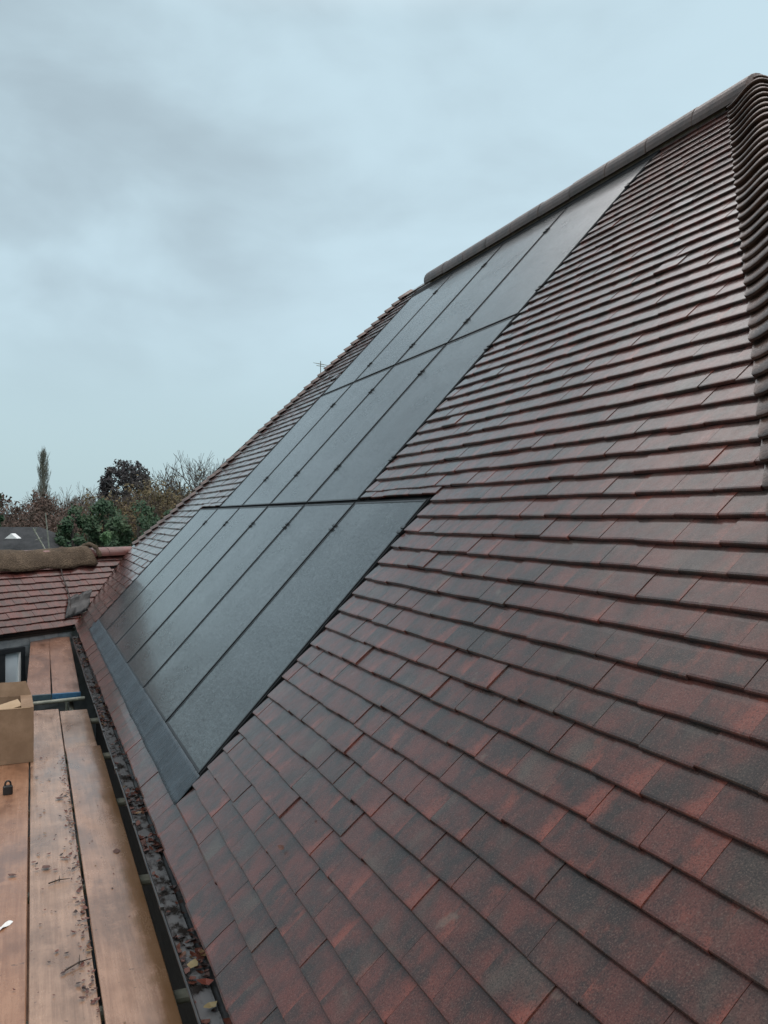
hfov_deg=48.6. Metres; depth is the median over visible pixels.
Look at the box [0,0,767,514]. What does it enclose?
sky
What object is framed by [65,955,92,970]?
twig
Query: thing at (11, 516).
beech tree
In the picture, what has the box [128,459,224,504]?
bare tree
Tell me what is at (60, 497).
bare tree
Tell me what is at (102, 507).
evergreen tree
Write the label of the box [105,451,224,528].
bare tree
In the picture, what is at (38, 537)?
tv aerial
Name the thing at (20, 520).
bare tree
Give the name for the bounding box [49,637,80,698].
scaffold board
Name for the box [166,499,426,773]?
solar panel
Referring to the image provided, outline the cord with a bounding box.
[61,569,70,608]
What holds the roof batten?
on the annexe
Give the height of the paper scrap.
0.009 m
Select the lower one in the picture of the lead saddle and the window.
the window
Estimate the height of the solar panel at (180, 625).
1.218 m
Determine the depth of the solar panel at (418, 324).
7.91 m
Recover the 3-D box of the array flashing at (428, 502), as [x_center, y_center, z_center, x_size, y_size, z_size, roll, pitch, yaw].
[-0.388,-0.665,7.077,3.359,3.687,6.077,0,0,-22]
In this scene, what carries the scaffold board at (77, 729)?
on the scaffold
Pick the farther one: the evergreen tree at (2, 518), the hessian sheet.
the evergreen tree at (2, 518)
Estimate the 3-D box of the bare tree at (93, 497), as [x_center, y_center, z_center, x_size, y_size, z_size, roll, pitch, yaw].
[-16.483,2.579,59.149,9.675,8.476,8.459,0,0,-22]
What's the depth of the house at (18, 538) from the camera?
44.39 m
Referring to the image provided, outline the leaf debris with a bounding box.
[8,753,130,1022]
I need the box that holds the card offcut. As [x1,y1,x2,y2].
[0,699,20,708]
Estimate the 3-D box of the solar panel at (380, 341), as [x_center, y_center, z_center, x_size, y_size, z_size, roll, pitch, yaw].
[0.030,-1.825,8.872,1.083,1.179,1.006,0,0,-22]
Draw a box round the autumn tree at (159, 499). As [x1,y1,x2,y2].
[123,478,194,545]
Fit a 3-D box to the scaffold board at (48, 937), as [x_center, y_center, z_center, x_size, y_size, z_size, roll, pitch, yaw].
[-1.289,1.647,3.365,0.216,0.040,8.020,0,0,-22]
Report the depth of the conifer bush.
26.80 m
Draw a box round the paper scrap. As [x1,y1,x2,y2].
[0,920,12,929]
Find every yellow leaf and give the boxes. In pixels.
[187,959,197,967]
[203,1001,216,1007]
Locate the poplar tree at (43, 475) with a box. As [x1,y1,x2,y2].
[36,447,50,512]
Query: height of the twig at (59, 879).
0.010 m
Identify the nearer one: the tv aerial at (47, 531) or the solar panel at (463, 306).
the solar panel at (463, 306)
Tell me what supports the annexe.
on the ground
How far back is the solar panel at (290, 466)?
7.49 m
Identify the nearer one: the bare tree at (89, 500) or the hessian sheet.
the hessian sheet
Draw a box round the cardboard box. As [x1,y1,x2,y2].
[0,681,33,764]
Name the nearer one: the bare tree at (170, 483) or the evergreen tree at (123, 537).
the evergreen tree at (123, 537)
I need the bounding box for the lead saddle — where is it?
[65,589,91,617]
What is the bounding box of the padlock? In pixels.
[3,780,12,794]
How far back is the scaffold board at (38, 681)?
8.35 m
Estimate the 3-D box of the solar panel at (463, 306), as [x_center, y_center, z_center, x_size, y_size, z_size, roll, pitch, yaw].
[0.795,-1.834,7.024,1.083,1.179,1.006,0,0,-22]
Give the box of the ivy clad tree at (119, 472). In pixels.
[96,459,153,511]
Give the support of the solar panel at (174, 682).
attached to the array flashing at (428, 502)
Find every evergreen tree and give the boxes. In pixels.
[0,493,4,526]
[54,503,91,616]
[81,498,128,547]
[105,499,159,546]
[155,508,171,519]
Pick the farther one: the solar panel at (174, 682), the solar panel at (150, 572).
the solar panel at (150, 572)
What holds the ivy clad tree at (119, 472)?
on the ground
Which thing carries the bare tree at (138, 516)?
on the ground
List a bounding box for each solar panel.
[99,508,217,629]
[106,507,239,644]
[116,506,267,662]
[127,505,304,687]
[144,503,354,721]
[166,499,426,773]
[220,383,352,506]
[242,367,392,505]
[271,345,445,504]
[308,316,514,502]
[323,275,450,394]
[355,245,501,381]
[396,209,565,363]
[449,160,649,342]
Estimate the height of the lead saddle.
0.309 m
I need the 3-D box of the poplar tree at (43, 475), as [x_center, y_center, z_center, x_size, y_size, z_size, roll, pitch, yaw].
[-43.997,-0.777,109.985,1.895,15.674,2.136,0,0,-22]
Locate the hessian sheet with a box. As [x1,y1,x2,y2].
[0,542,101,571]
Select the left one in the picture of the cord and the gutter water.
the cord
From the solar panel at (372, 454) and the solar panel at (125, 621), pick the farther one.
the solar panel at (125, 621)
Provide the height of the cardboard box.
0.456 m
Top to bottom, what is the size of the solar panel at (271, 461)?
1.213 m
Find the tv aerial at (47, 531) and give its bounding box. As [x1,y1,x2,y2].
[45,513,49,548]
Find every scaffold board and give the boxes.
[0,762,28,1023]
[27,639,50,700]
[28,709,101,1023]
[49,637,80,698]
[60,709,96,755]
[66,745,182,1023]
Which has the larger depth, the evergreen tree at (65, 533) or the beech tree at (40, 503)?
the beech tree at (40, 503)
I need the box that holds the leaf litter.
[73,638,231,1023]
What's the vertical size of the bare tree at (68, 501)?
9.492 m
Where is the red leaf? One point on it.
(205, 981)
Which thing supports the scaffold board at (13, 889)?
on the scaffold
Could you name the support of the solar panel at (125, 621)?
attached to the array flashing at (428, 502)
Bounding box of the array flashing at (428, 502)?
[100,150,660,775]
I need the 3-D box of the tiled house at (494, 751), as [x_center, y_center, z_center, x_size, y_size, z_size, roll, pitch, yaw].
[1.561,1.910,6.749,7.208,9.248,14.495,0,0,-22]
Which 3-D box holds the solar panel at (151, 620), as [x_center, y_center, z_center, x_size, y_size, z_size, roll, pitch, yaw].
[-1.613,0.563,7.098,1.118,1.218,1.006,0,0,-22]
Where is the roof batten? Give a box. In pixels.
[0,568,70,572]
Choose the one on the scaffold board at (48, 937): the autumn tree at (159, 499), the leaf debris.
the leaf debris
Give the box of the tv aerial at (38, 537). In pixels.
[32,527,44,548]
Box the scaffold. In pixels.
[26,696,190,1023]
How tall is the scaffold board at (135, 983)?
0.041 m
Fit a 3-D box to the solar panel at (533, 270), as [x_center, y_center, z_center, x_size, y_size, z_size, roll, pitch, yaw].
[1.178,-1.838,6.101,1.083,1.179,1.006,0,0,-22]
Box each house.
[0,527,85,612]
[70,73,767,1023]
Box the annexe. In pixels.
[0,546,131,973]
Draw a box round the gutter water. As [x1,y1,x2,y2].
[72,636,223,1023]
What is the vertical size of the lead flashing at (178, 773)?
0.122 m
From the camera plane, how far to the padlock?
4.91 m
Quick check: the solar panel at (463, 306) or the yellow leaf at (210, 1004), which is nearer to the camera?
the yellow leaf at (210, 1004)
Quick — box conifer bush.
[99,530,111,545]
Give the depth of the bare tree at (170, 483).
60.40 m
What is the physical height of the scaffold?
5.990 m
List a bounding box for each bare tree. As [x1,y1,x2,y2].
[1,497,105,546]
[23,481,102,516]
[45,487,121,517]
[53,491,130,514]
[77,487,180,546]
[95,468,205,524]
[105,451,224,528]
[116,495,181,545]
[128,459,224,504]
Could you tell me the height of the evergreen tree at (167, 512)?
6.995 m
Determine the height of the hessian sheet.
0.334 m
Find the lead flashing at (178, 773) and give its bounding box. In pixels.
[88,619,199,804]
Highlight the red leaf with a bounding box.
[197,978,212,984]
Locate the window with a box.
[0,646,24,682]
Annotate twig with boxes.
[48,875,69,883]
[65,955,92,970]
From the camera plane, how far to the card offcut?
5.68 m
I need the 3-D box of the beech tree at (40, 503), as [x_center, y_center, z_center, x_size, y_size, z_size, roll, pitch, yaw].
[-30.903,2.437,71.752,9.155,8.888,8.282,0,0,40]
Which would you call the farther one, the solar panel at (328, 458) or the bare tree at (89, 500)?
the bare tree at (89, 500)
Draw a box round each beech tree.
[0,489,66,527]
[0,500,88,541]
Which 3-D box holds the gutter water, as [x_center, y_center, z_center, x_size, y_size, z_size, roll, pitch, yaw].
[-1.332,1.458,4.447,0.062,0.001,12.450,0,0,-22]
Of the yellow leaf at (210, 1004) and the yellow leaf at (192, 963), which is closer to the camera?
the yellow leaf at (210, 1004)
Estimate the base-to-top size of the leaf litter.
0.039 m

